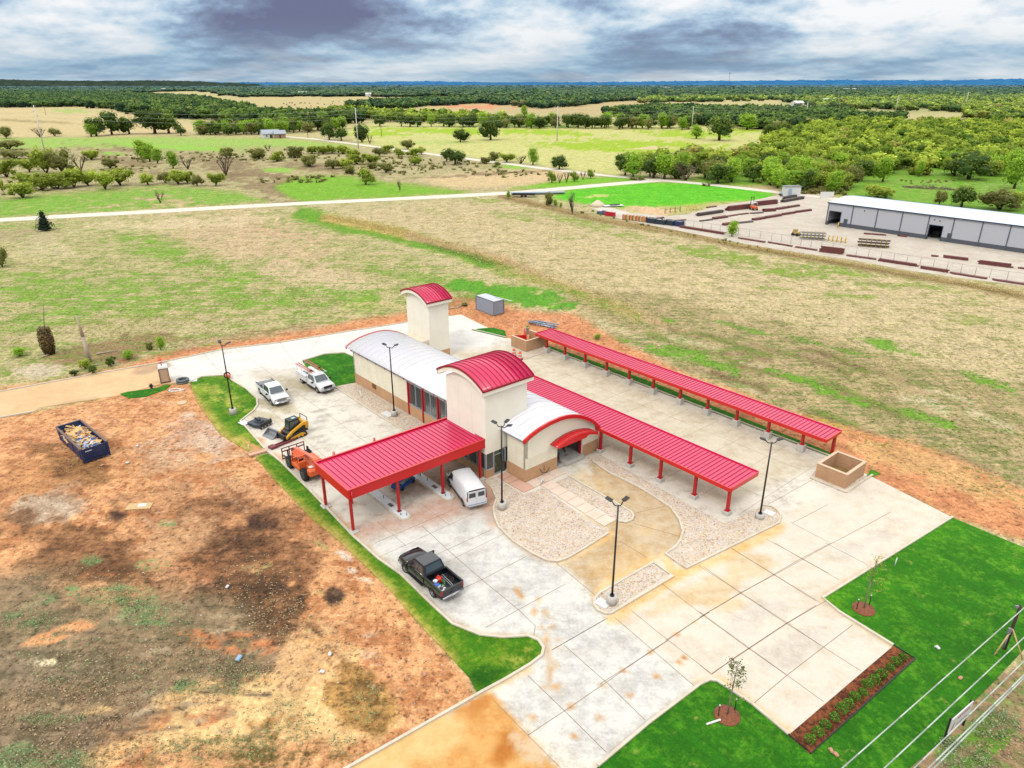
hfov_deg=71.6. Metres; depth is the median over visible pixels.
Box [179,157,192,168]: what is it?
bare tree
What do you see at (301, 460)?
telehandler
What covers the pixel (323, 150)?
mesquite tree
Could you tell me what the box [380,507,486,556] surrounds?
pavement joint
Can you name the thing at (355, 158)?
mesquite tree
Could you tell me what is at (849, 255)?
pipe stack
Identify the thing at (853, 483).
gravel bed
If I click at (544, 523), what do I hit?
gravel bed
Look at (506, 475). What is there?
walk slab
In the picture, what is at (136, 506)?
plywood sheet
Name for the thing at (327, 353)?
kerb
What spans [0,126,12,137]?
scrub tree
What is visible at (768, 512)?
ground box
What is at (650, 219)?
waste skip
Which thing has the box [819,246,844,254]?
pipe stack
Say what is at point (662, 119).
leafy tree
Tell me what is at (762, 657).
pavement joint
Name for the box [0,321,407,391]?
kerb
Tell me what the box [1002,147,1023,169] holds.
leafy tree
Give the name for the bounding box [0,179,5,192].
mesquite tree
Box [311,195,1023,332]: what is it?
tall weeds
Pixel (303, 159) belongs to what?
scrub tree
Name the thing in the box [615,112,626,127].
leafy tree
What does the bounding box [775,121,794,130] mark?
oak tree
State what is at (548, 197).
scrub tree
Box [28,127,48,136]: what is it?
bare tree
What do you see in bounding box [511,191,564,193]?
pipe bundle
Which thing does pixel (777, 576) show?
pavement joint
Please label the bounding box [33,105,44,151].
power pole
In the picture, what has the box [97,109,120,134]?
oak tree
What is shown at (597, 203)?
gravel heap
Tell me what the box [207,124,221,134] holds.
oak tree
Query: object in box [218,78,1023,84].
hills
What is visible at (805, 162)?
leafy tree
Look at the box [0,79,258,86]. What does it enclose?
hills
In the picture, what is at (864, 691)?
boxwood shrub
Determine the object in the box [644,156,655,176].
oak tree
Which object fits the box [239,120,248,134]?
leafy tree
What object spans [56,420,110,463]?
roll off dumpster
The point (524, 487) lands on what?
walk slab
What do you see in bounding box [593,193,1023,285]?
gravel yard
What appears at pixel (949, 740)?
weeds
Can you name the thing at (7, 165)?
mesquite tree
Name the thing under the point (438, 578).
fuel can
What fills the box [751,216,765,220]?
pipe stack
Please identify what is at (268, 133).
house
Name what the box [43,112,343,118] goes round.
power line
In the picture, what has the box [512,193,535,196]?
flatbed trailer
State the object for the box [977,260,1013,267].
pipe stack
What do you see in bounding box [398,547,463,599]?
pickup truck
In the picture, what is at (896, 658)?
boxwood shrub
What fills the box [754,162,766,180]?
mesquite tree
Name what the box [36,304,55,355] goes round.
vine covered stump
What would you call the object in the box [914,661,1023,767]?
overhead wire
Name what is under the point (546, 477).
walk slab
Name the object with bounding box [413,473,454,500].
pay island
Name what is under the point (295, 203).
gravel road
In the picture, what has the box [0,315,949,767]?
concrete pavement
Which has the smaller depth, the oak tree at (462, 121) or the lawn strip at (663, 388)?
the lawn strip at (663, 388)
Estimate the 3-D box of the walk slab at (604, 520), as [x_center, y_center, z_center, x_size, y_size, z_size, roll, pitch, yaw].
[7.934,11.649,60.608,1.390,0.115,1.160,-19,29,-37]
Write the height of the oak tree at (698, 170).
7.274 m
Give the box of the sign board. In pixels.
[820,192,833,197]
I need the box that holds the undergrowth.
[0,148,954,250]
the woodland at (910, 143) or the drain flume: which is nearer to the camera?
the drain flume
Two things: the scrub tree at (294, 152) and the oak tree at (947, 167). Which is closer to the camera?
the oak tree at (947, 167)
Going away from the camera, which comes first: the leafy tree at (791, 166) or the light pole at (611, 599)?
the light pole at (611, 599)
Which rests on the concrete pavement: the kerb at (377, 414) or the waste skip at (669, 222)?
the kerb at (377, 414)
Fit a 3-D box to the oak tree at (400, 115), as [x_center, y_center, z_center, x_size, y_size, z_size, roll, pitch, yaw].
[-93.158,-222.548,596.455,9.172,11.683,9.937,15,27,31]
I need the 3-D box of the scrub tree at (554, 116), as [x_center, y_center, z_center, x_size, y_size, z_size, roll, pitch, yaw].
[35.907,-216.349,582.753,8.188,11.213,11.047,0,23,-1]
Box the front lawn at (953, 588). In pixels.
[597,518,1023,767]
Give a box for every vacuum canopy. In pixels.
[527,375,758,516]
[535,328,841,453]
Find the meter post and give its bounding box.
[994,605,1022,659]
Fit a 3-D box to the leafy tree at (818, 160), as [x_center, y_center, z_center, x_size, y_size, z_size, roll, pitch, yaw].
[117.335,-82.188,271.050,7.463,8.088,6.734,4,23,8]
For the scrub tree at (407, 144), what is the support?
on the ground at (194, 456)
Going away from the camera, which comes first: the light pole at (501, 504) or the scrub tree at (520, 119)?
the light pole at (501, 504)
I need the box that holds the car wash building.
[345,283,600,482]
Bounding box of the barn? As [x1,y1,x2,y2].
[790,101,804,105]
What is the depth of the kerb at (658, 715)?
41.96 m
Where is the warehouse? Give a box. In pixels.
[825,195,1023,252]
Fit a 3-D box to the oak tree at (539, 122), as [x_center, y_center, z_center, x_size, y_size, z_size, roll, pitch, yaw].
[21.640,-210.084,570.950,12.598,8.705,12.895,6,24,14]
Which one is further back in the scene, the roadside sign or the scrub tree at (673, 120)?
the scrub tree at (673, 120)
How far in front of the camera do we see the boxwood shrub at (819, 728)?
40.48 m
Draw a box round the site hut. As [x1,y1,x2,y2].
[782,185,801,196]
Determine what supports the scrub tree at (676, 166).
on the ground at (194, 456)
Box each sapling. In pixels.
[713,656,746,726]
[852,554,885,616]
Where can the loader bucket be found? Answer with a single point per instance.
(269, 432)
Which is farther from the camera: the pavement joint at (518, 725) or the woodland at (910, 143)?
the woodland at (910, 143)
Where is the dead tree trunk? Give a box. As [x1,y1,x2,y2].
[74,315,91,362]
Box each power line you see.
[38,116,348,123]
[43,107,344,114]
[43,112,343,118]
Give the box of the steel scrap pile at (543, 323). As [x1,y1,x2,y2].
[527,320,558,327]
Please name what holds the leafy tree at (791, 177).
on the ground at (194, 456)
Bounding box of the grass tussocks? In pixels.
[0,256,1023,499]
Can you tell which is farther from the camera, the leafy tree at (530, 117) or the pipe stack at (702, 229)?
the leafy tree at (530, 117)
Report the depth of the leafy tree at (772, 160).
266.45 m
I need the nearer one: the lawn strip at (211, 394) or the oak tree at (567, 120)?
the lawn strip at (211, 394)
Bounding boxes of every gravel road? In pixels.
[0,179,663,221]
[247,131,837,199]
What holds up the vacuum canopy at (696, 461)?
on the concrete pavement
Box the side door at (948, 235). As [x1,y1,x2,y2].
[946,233,951,241]
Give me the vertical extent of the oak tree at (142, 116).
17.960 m
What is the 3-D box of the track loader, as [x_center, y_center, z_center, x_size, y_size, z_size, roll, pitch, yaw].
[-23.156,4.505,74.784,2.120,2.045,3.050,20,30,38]
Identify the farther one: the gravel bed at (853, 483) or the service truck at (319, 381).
the service truck at (319, 381)
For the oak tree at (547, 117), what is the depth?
594.39 m
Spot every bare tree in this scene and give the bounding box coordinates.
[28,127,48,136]
[70,151,87,170]
[152,191,166,202]
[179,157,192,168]
[214,152,236,174]
[516,156,527,163]
[556,173,562,182]
[567,193,577,212]
[677,161,700,179]
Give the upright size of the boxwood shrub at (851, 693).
0.536 m
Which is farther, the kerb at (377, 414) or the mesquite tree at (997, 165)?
the mesquite tree at (997, 165)
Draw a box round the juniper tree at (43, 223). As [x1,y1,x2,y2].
[33,210,54,231]
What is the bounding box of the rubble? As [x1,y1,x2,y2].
[14,430,441,762]
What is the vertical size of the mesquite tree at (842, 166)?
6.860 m
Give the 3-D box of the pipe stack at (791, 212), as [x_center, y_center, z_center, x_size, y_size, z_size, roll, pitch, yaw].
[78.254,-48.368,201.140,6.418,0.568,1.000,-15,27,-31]
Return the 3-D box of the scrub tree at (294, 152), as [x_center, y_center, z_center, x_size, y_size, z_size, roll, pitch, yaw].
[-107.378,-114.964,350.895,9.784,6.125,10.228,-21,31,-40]
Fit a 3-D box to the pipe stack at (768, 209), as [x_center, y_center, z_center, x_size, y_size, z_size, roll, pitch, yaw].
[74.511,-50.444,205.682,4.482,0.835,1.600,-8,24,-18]
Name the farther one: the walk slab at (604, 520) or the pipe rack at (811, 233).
the pipe rack at (811, 233)
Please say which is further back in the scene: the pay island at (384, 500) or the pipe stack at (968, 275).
the pipe stack at (968, 275)
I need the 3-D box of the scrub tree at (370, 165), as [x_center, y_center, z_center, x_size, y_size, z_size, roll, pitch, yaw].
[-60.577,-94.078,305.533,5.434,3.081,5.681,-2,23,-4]
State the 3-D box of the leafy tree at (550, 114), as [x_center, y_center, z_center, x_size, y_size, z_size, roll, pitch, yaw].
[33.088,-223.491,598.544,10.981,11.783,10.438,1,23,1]
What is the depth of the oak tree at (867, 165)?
264.26 m
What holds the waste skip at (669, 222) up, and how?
on the gravel yard at (814, 220)
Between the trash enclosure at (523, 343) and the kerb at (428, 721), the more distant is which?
the trash enclosure at (523, 343)
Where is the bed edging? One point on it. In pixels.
(878, 691)
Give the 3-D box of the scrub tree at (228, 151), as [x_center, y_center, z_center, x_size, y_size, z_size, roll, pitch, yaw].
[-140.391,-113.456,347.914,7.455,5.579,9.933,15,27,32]
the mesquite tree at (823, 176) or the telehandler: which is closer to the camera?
the telehandler
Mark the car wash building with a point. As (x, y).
(433, 379)
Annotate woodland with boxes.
[0,84,1023,87]
[0,86,1023,96]
[0,90,370,122]
[316,103,507,122]
[345,93,648,108]
[601,101,909,128]
[623,115,1023,175]
[636,93,1023,118]
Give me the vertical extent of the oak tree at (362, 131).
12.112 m
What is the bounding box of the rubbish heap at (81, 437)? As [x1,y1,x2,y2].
[61,425,101,448]
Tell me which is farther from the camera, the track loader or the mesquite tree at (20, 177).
the mesquite tree at (20, 177)
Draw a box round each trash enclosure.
[511,328,545,351]
[815,451,866,488]
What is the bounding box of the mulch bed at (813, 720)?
[789,646,912,753]
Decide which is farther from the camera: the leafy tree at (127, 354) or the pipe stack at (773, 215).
the pipe stack at (773, 215)
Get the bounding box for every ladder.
[295,362,314,372]
[304,360,322,369]
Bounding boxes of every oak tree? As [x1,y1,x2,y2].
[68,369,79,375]
[83,116,106,135]
[86,365,96,372]
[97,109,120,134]
[105,356,116,365]
[117,114,137,133]
[132,108,166,133]
[154,111,180,133]
[172,125,186,135]
[204,120,213,134]
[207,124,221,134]
[218,117,231,123]
[221,123,233,134]
[230,123,241,134]
[253,118,265,133]
[253,122,263,134]
[287,118,297,132]
[302,117,312,124]
[309,116,323,130]
[319,122,334,139]
[335,127,347,140]
[336,118,345,127]
[353,122,369,141]
[370,113,386,125]
[395,112,405,126]
[401,114,415,126]
[412,114,422,126]
[436,112,450,126]
[440,147,451,161]
[443,113,454,126]
[443,117,455,126]
[443,149,464,164]
[452,128,471,141]
[454,116,471,126]
[467,114,477,126]
[477,119,504,139]
[491,113,500,119]
[509,115,518,127]
[532,117,546,128]
[543,115,550,123]
[550,155,568,168]
[560,113,570,126]
[562,115,573,127]
[570,112,584,127]
[580,114,592,128]
[589,116,598,127]
[598,113,611,127]
[612,117,627,128]
[612,153,631,175]
[617,113,628,128]
[641,157,661,177]
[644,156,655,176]
[647,114,658,127]
[666,116,673,128]
[670,159,691,178]
[686,115,696,128]
[693,159,717,177]
[703,161,734,183]
[706,115,735,140]
[708,154,726,163]
[742,163,763,181]
[754,151,775,163]
[761,124,776,135]
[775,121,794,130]
[782,153,804,165]
[794,166,817,189]
[849,158,875,180]
[943,159,957,175]
[948,148,998,179]
[949,185,980,206]
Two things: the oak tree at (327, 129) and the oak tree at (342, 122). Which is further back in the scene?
the oak tree at (342, 122)
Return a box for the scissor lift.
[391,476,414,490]
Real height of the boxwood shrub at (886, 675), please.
0.579 m
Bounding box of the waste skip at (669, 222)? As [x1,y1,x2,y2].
[665,219,676,225]
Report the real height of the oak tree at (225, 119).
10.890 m
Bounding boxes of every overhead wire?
[842,608,1023,767]
[884,637,1023,767]
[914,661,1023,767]
[928,674,1023,767]
[933,677,1023,767]
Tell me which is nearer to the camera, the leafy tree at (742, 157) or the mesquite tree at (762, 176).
the mesquite tree at (762, 176)
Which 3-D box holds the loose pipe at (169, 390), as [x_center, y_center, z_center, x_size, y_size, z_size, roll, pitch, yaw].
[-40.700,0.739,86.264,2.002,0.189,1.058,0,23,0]
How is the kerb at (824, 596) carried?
on the front lawn at (953, 588)
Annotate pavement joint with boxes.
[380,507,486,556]
[421,525,535,634]
[485,584,564,627]
[494,701,559,766]
[528,640,667,734]
[528,676,605,751]
[537,362,795,467]
[564,645,644,719]
[600,512,890,683]
[618,620,693,685]
[631,610,708,671]
[663,584,785,674]
[698,565,819,644]
[700,543,829,616]
[700,612,823,701]
[703,566,860,670]
[712,601,824,672]
[731,548,818,601]
[733,549,815,600]
[736,605,815,656]
[754,625,851,702]
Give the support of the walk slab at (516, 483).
on the concrete pavement
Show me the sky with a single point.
(67, 40)
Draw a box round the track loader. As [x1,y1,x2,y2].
[276,413,308,441]
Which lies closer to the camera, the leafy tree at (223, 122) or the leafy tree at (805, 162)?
the leafy tree at (805, 162)
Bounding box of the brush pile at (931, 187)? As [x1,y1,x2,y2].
[901,184,954,190]
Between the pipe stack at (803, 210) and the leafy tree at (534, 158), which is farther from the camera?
the leafy tree at (534, 158)
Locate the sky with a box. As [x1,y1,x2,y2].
[0,0,1023,81]
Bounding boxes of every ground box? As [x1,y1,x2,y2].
[380,411,390,416]
[595,597,608,608]
[763,509,775,515]
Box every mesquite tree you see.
[0,158,20,176]
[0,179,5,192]
[4,182,35,197]
[9,171,32,183]
[14,158,37,171]
[25,145,56,172]
[25,171,56,190]
[47,171,73,188]
[60,167,84,186]
[76,169,97,185]
[77,358,89,368]
[81,149,98,159]
[88,170,115,189]
[102,167,134,185]
[139,173,154,184]
[164,169,189,183]
[180,170,194,182]
[205,172,226,185]
[269,150,284,160]
[306,146,316,153]
[317,146,328,153]
[326,145,336,152]
[335,144,350,153]
[336,146,346,153]
[339,158,354,167]
[345,148,360,156]
[346,153,364,163]
[357,166,376,184]
[360,153,379,163]
[380,144,395,152]
[393,148,404,156]
[404,148,422,156]
[407,156,422,164]
[498,153,516,161]
[547,170,556,182]
[570,171,578,181]
[587,169,595,178]
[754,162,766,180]
[812,161,837,172]
[817,171,832,184]
[834,170,854,187]
[835,160,855,170]
[863,184,890,197]
[880,187,895,197]
[940,156,962,173]
[986,159,1006,175]
[1010,189,1023,205]
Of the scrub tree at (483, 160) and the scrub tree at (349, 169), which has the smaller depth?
the scrub tree at (349, 169)
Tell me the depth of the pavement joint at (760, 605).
50.56 m
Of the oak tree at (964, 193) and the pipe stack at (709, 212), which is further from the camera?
the oak tree at (964, 193)
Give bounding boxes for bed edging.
[788,645,915,753]
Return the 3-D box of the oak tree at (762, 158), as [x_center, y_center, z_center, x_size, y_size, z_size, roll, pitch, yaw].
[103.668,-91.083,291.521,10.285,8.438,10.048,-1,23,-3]
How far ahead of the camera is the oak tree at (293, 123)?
518.77 m
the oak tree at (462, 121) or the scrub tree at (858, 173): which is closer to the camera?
the scrub tree at (858, 173)
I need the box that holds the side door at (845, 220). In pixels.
[843,219,847,226]
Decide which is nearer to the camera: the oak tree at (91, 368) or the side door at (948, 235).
the oak tree at (91, 368)
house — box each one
[260,129,278,137]
[273,130,285,137]
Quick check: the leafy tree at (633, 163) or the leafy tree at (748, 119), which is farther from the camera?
the leafy tree at (748, 119)
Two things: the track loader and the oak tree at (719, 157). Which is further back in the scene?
the oak tree at (719, 157)
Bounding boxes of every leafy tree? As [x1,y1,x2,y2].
[9,347,27,355]
[82,123,97,136]
[121,349,133,359]
[131,138,147,157]
[138,143,154,161]
[150,147,163,162]
[155,337,166,349]
[164,150,179,168]
[191,119,205,132]
[221,119,228,128]
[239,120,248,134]
[262,117,276,129]
[275,119,288,131]
[296,120,302,130]
[331,117,340,129]
[337,116,347,127]
[426,113,434,126]
[477,112,487,124]
[521,105,527,114]
[524,112,535,127]
[527,147,538,164]
[548,111,556,125]
[601,112,612,126]
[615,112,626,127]
[622,151,643,176]
[637,113,649,128]
[654,151,676,178]
[657,112,669,128]
[673,151,691,166]
[677,117,688,129]
[688,124,703,138]
[724,157,742,181]
[726,220,738,236]
[730,153,747,165]
[738,157,761,173]
[739,112,758,129]
[760,156,782,177]
[761,162,783,185]
[767,167,786,187]
[777,152,790,162]
[777,168,805,188]
[783,160,800,174]
[790,154,802,162]
[797,156,812,169]
[804,165,820,189]
[813,158,826,165]
[824,169,845,190]
[829,152,849,170]
[872,156,896,181]
[915,159,925,176]
[934,149,950,168]
[983,150,996,157]
[991,154,1009,174]
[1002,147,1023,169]
[1002,155,1023,188]
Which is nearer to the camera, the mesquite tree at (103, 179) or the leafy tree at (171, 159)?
the mesquite tree at (103, 179)
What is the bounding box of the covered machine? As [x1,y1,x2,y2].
[597,210,604,214]
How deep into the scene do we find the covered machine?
200.47 m
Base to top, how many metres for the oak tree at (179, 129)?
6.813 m
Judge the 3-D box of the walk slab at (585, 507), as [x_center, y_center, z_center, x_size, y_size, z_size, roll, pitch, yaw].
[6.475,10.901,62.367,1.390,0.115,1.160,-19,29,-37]
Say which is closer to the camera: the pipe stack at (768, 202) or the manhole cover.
the manhole cover
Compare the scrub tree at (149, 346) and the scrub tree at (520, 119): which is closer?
the scrub tree at (149, 346)
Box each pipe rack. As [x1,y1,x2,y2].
[799,231,826,239]
[827,235,846,242]
[857,238,890,247]
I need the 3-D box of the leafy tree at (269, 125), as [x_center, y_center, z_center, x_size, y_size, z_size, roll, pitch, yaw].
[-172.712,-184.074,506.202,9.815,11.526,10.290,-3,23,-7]
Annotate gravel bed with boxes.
[337,383,423,430]
[485,478,605,562]
[505,348,551,358]
[556,477,631,522]
[588,455,779,568]
[596,564,668,614]
[810,470,865,492]
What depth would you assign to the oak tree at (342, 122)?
561.34 m
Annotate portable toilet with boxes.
[157,364,170,383]
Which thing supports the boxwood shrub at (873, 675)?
on the mulch bed at (813, 720)
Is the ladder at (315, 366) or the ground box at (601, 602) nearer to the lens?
the ground box at (601, 602)
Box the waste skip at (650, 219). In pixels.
[646,217,656,223]
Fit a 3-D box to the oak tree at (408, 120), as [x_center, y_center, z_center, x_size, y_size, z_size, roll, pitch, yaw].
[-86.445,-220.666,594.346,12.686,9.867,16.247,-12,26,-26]
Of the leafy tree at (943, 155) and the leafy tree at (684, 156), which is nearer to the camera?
the leafy tree at (684, 156)
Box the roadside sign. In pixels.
[941,699,973,743]
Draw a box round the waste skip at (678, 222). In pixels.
[674,220,684,226]
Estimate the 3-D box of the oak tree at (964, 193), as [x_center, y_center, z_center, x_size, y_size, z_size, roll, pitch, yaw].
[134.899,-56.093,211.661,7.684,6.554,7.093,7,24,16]
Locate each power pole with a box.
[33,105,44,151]
[355,108,358,148]
[557,106,558,140]
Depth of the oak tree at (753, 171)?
263.50 m
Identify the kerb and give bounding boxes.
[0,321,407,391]
[0,411,33,417]
[175,374,544,767]
[302,352,352,360]
[335,386,404,431]
[492,488,608,561]
[543,346,829,455]
[568,475,634,521]
[593,461,781,568]
[593,561,673,613]
[597,678,789,766]
[810,474,873,491]
[821,516,953,645]
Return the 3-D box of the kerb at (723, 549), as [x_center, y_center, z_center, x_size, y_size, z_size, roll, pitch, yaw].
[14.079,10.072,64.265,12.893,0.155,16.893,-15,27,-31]
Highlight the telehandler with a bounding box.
[281,441,320,481]
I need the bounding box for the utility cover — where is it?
[238,420,246,425]
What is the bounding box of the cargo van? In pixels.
[446,467,486,507]
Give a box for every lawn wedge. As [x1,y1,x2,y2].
[120,385,170,398]
[473,328,505,337]
[867,469,880,476]
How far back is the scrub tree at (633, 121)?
566.67 m
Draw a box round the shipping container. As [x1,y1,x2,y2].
[475,293,503,315]
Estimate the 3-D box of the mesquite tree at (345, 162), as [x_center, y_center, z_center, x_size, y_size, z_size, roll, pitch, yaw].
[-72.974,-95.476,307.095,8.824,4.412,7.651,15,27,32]
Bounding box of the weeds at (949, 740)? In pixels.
[0,553,1022,767]
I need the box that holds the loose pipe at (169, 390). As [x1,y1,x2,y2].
[168,388,185,391]
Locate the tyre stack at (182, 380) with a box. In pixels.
[176,377,189,383]
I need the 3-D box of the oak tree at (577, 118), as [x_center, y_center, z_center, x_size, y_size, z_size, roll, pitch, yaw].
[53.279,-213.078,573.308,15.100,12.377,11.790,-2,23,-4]
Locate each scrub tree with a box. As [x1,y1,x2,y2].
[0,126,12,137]
[0,138,25,149]
[0,148,31,158]
[0,246,8,266]
[41,147,77,171]
[47,127,61,135]
[99,157,120,168]
[144,341,152,349]
[155,170,171,182]
[190,174,205,185]
[194,124,207,134]
[218,147,233,156]
[242,122,255,134]
[247,147,267,158]
[285,145,306,157]
[300,155,315,165]
[301,121,314,131]
[306,154,316,165]
[324,158,339,168]
[324,158,341,166]
[342,165,356,173]
[365,162,376,168]
[371,146,387,154]
[376,162,393,172]
[400,139,415,148]
[480,156,490,163]
[489,150,500,160]
[501,117,510,127]
[509,113,526,127]
[544,191,553,204]
[550,119,560,127]
[552,114,559,125]
[626,116,640,128]
[642,118,652,128]
[664,162,689,178]
[666,116,677,127]
[701,158,717,174]
[716,157,730,178]
[812,170,822,184]
[841,165,866,183]
[933,189,948,204]
[976,187,1023,209]
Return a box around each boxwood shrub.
[804,733,815,744]
[811,725,824,736]
[819,718,831,730]
[828,711,839,721]
[835,702,848,714]
[843,698,854,708]
[848,691,860,701]
[858,687,867,696]
[861,678,873,688]
[869,673,881,684]
[875,668,888,678]
[885,663,895,671]
[890,656,902,665]
[898,652,907,660]
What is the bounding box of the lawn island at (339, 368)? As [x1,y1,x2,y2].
[303,353,355,386]
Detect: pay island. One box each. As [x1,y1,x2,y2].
[367,489,410,519]
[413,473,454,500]
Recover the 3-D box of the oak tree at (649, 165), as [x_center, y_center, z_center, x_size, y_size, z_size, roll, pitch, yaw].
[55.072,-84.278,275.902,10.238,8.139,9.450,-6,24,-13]
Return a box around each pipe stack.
[679,225,725,233]
[695,209,723,215]
[712,215,727,218]
[725,204,749,210]
[738,237,765,242]
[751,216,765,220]
[754,199,778,205]
[762,208,776,211]
[765,213,782,217]
[768,241,792,246]
[776,206,787,209]
[780,196,804,201]
[781,211,795,214]
[782,195,796,198]
[795,246,817,250]
[796,209,811,212]
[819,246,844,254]
[846,254,876,259]
[864,233,885,235]
[878,258,918,266]
[920,265,949,272]
[943,255,968,260]
[950,271,987,278]
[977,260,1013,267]
[992,278,1023,284]
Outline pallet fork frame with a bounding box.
[268,438,295,449]
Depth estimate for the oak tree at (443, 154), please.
332.06 m
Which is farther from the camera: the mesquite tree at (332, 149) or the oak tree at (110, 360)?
the mesquite tree at (332, 149)
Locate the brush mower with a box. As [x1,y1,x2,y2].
[247,417,271,429]
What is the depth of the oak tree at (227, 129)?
496.87 m
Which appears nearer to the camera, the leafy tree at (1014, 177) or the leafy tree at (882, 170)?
the leafy tree at (1014, 177)
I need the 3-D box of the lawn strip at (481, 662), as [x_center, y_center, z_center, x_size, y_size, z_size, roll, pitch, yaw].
[-11.595,12.497,58.685,5.760,0.060,38.179,-17,29,-35]
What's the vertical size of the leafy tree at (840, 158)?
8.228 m
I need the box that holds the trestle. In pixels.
[664,206,680,213]
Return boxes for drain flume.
[248,448,267,456]
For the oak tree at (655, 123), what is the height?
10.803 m
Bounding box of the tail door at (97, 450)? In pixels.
[80,442,110,463]
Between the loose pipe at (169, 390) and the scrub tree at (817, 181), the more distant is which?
the scrub tree at (817, 181)
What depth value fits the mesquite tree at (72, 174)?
250.17 m
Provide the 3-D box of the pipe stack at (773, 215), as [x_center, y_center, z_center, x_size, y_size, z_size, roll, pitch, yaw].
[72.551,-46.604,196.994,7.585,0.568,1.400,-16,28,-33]
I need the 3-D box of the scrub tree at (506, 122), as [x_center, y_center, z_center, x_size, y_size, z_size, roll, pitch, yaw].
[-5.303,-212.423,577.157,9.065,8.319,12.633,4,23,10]
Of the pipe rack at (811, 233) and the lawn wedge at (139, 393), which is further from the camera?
the pipe rack at (811, 233)
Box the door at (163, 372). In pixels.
[160,369,167,381]
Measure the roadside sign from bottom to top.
2.000 m
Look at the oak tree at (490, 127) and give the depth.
453.24 m
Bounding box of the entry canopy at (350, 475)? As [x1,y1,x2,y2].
[314,417,485,533]
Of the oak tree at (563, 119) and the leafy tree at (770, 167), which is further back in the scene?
the oak tree at (563, 119)
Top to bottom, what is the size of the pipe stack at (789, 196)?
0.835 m
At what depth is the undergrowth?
285.77 m
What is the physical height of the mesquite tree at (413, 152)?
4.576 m
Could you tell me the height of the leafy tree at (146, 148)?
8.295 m
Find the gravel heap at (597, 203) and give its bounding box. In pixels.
[588,200,604,206]
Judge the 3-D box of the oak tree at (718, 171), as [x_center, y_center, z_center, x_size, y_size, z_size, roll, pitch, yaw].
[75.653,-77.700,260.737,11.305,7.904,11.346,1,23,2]
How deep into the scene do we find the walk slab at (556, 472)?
67.94 m
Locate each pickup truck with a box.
[255,378,290,405]
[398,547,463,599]
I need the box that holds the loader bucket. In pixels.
[262,427,278,439]
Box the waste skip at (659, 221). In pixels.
[655,218,666,224]
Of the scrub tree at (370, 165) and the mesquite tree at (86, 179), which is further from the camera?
the scrub tree at (370, 165)
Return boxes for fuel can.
[436,575,441,582]
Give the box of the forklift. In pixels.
[749,197,757,209]
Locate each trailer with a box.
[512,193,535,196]
[603,204,623,206]
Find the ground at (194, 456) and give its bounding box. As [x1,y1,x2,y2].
[0,82,1023,767]
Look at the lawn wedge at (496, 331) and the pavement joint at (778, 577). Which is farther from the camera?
the lawn wedge at (496, 331)
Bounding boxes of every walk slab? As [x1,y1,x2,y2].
[497,472,511,479]
[503,476,517,483]
[509,479,524,487]
[515,483,533,492]
[526,478,544,487]
[537,473,555,482]
[541,480,559,489]
[548,468,565,477]
[549,485,568,495]
[558,491,576,501]
[566,496,586,507]
[575,502,595,513]
[585,508,605,519]
[594,514,614,526]
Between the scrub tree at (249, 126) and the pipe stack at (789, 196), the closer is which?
the pipe stack at (789, 196)
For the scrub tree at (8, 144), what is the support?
on the ground at (194, 456)
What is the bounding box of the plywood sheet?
[125,502,153,509]
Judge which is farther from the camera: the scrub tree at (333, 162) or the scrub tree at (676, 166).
the scrub tree at (333, 162)
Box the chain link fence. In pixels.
[684,220,1023,282]
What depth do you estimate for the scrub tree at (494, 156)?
336.15 m
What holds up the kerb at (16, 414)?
on the concrete pavement
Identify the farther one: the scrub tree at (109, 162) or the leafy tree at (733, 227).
the scrub tree at (109, 162)
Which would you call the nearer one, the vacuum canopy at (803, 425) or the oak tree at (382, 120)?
the vacuum canopy at (803, 425)
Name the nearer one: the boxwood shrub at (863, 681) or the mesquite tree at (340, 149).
the boxwood shrub at (863, 681)
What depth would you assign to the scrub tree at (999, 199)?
205.48 m
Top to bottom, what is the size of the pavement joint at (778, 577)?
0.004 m
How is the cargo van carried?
on the concrete pavement
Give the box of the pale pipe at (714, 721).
[706,719,720,724]
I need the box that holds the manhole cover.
[177,400,186,404]
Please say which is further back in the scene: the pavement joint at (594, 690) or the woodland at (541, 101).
the woodland at (541, 101)
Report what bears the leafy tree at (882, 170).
on the ground at (194, 456)
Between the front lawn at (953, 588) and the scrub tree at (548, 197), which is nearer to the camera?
the front lawn at (953, 588)
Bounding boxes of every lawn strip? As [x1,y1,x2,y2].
[190,376,262,451]
[256,454,541,691]
[545,345,830,455]
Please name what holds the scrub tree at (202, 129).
on the ground at (194, 456)
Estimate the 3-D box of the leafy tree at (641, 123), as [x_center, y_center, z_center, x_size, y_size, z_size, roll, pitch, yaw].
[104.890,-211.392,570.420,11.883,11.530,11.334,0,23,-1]
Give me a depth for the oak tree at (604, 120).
568.00 m
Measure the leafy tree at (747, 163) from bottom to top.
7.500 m
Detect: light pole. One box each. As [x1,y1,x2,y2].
[217,340,236,414]
[382,343,397,416]
[491,419,512,510]
[605,496,629,605]
[755,437,783,519]
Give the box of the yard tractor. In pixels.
[791,229,800,235]
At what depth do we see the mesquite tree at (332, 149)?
369.89 m
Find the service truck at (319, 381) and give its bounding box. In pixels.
[295,362,335,392]

